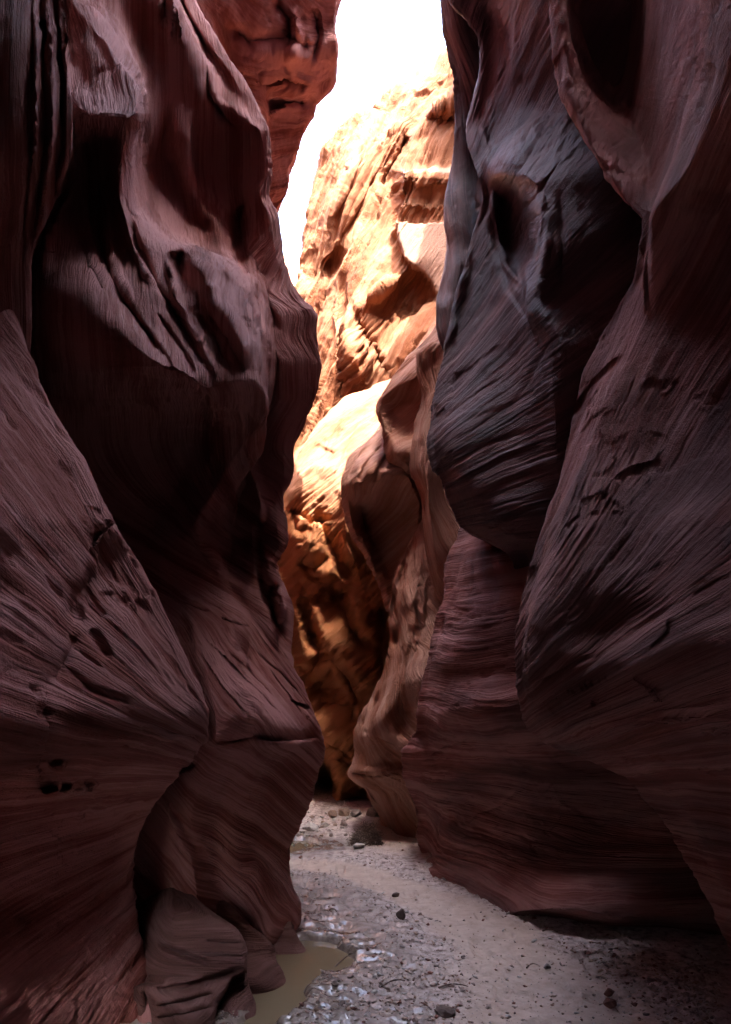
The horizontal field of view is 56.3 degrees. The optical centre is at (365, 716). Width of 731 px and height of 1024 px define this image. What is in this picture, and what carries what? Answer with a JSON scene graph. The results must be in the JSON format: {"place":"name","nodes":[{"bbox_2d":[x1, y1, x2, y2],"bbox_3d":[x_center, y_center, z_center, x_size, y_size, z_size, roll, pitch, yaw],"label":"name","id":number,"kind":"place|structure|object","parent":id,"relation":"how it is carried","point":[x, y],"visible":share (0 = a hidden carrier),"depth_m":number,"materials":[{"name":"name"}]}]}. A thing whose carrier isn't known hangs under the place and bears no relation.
{"place":"outdoors","nodes":[
{"label":"outdoors","id":0,"kind":"place"},
{"bbox_2d":[0,0,341,1023],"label":"canyon wall","id":1,"kind":"structure","parent":0,"point":[162,748],"depth_m":4.00,"materials":[{"name":"stone"}]},
{"bbox_2d":[284,255,299,286],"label":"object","id":2,"kind":"object","parent":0,"point":[293,265],"depth_m":33.38,"materials":[{"name":"stone"}]},
{"bbox_2d":[277,317,435,800],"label":"canyon wall end","id":3,"kind":"structure","parent":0,"point":[340,640],"depth_m":12.60,"materials":[{"name":"stone"}]},
{"bbox_2d":[278,0,445,259],"label":"sky","id":4,"kind":"structure","parent":0,"point":[382,43],"materials":[{"name":"white"}]},
{"bbox_2d":[293,48,454,453],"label":"canyon cliff","id":5,"kind":"structure","parent":0,"point":[371,263],"depth_m":20.30,"materials":[{"name":"stone"}]},
{"bbox_2d":[341,325,459,837],"bbox_3d":[1.341,-2.413,11.650,3.162,11.856,7.097,0,0,17],"label":"canyon wall bend","id":6,"kind":"object","parent":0,"point":[403,526],"visible":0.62,"depth_m":9.19,"materials":[{"name":"stone"}]},
{"bbox_2d":[120,781,730,1023],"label":"ground","id":7,"kind":"structure","parent":0,"point":[465,904],"depth_m":4.67,"materials":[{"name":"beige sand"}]},
{"bbox_2d":[243,940,353,1023],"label":"puddle","id":8,"kind":"object","parent":7,"relation":"on","point":[301,971],"visible":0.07,"depth_m":4.29,"materials":[{"name":"brown liquid"}]},
{"bbox_2d":[290,840,320,851],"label":"puddle","id":9,"kind":"object","parent":7,"relation":"on","point":[296,845],"visible":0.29,"depth_m":8.57,"materials":[{"name":"brown liquid"}]},
{"bbox_2d":[302,822,318,830],"bbox_3d":[-0.769,1.538,9.499,0.210,0.121,0.230,4,1,6],"label":"boulder","id":10,"kind":"object","parent":7,"relation":"on","point":[309,826],"visible":0.95,"depth_m":9.45,"materials":[{"name":"stone"}]},
{"bbox_2d":[320,822,329,827],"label":"boulder","id":11,"kind":"object","parent":7,"relation":"on","point":[325,824],"visible":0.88,"depth_m":9.74,"materials":[{"name":"stone"}]},
{"bbox_2d":[328,810,336,817],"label":"boulder","id":12,"kind":"object","parent":7,"relation":"on","point":[332,813],"visible":1,"depth_m":10.69,"materials":[{"name":"beige stone"}]},
{"bbox_2d":[338,1000,344,1005],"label":"stone","id":13,"kind":"object","parent":7,"relation":"on","point":[341,1002],"visible":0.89,"depth_m":3.73,"materials":[{"name":"grey stone"}]},
{"bbox_2d":[338,806,349,815],"bbox_3d":[-0.341,1.529,10.977,0.191,0.201,0.134,4,11,11],"label":"boulder","id":14,"kind":"object","parent":7,"relation":"on","point":[343,811],"visible":0.94,"depth_m":10.94,"materials":[{"name":"beige stone"}]},
{"bbox_2d":[340,818,347,825],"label":"boulder","id":15,"kind":"object","parent":7,"relation":"on","point":[343,823],"visible":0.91,"depth_m":9.82,"materials":[{"name":"grey stone"}]},
{"bbox_2d":[350,810,361,816],"bbox_3d":[-0.158,1.526,10.738,0.180,0.106,0.163,-5,0,30],"label":"boulder","id":16,"kind":"object","parent":7,"relation":"on","point":[354,813],"visible":1,"depth_m":10.69,"materials":[{"name":"grey stone"}]},
{"bbox_2d":[353,843,364,848],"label":"stone","id":17,"kind":"object","parent":7,"relation":"on","point":[357,845],"visible":0.98,"depth_m":8.23,"materials":[{"name":"grey stone"}]},
{"bbox_2d":[345,820,384,845],"bbox_3d":[0.006,1.467,8.522,0.524,0.373,0.424,0,0,0],"label":"brush pile","id":18,"kind":"object","parent":7,"relation":"on","point":[356,838],"visible":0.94,"depth_m":8.48,"materials":[{"name":"brown plant"}]},
{"bbox_2d":[366,807,378,816],"bbox_3d":[0.109,1.532,10.864,0.228,0.206,0.211,0,0,-9],"label":"boulder","id":19,"kind":"object","parent":7,"relation":"on","point":[371,812],"visible":0.7,"depth_m":10.79,"materials":[{"name":"beige stone"}]},
{"bbox_2d":[381,979,404,986],"bbox_3d":[0.160,1.560,4.007,0.176,0.021,0.022,0,0,-37],"label":"twig","id":20,"kind":"object","parent":7,"relation":"on","point":[391,981],"visible":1,"depth_m":4.01,"materials":[{"name":"brown wood"}]},
{"bbox_2d":[392,892,399,896],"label":"stone","id":21,"kind":"object","parent":7,"relation":"on","point":[395,894],"visible":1,"depth_m":6.08,"materials":[{"name":"grey stone"}]},
{"bbox_2d":[396,908,405,919],"bbox_3d":[0.281,1.559,5.360,0.087,0.100,0.040,0,0,33],"label":"stone","id":22,"kind":"object","parent":7,"relation":"on","point":[400,914],"visible":0.9,"depth_m":5.34,"materials":[{"name":"grey stone"}]},
{"bbox_2d":[434,1005,455,1017],"bbox_3d":[0.424,1.581,3.646,0.107,0.045,0.083,0,0,31],"label":"stone","id":23,"kind":"object","parent":7,"relation":"on","point":[443,1011],"visible":1,"depth_m":3.63,"materials":[{"name":"brown stone"}]},
{"bbox_2d":[438,983,467,988],"bbox_3d":[0.516,1.593,4.032,0.203,0.035,0.024,0,0,-25],"label":"twig","id":24,"kind":"object","parent":7,"relation":"on","point":[439,987],"visible":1,"depth_m":4.03,"materials":[{"name":"brown wood"}]},
{"bbox_2d":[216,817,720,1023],"bbox_3d":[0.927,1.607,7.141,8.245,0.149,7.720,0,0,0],"label":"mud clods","id":25,"kind":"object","parent":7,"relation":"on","point":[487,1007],"visible":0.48,"depth_m":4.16,"materials":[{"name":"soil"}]},
{"bbox_2d":[543,963,550,968],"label":"stone","id":26,"kind":"object","parent":7,"relation":"on","point":[547,966],"visible":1,"depth_m":4.39,"materials":[{"name":"grey stone"}]},
{"bbox_2d":[604,988,614,996],"bbox_3d":[1.444,1.637,4.046,0.060,0.055,0.058,7,8,20],"label":"stone","id":27,"kind":"object","parent":7,"relation":"on","point":[608,992],"visible":1,"depth_m":4.03,"materials":[{"name":"brown stone"}]},
{"bbox_2d":[602,997,618,1011],"bbox_3d":[1.348,1.597,3.777,0.105,0.057,0.192,11,-7,12],"label":"stone","id":28,"kind":"object","parent":7,"relation":"on","point":[610,1003],"visible":1,"depth_m":3.81,"materials":[{"name":"brown stone"}]},
{"bbox_2d":[401,0,730,950],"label":"canyon wall","id":29,"kind":"structure","parent":0,"point":[565,750],"depth_m":5.17,"materials":[{"name":"stone"}]}
]}

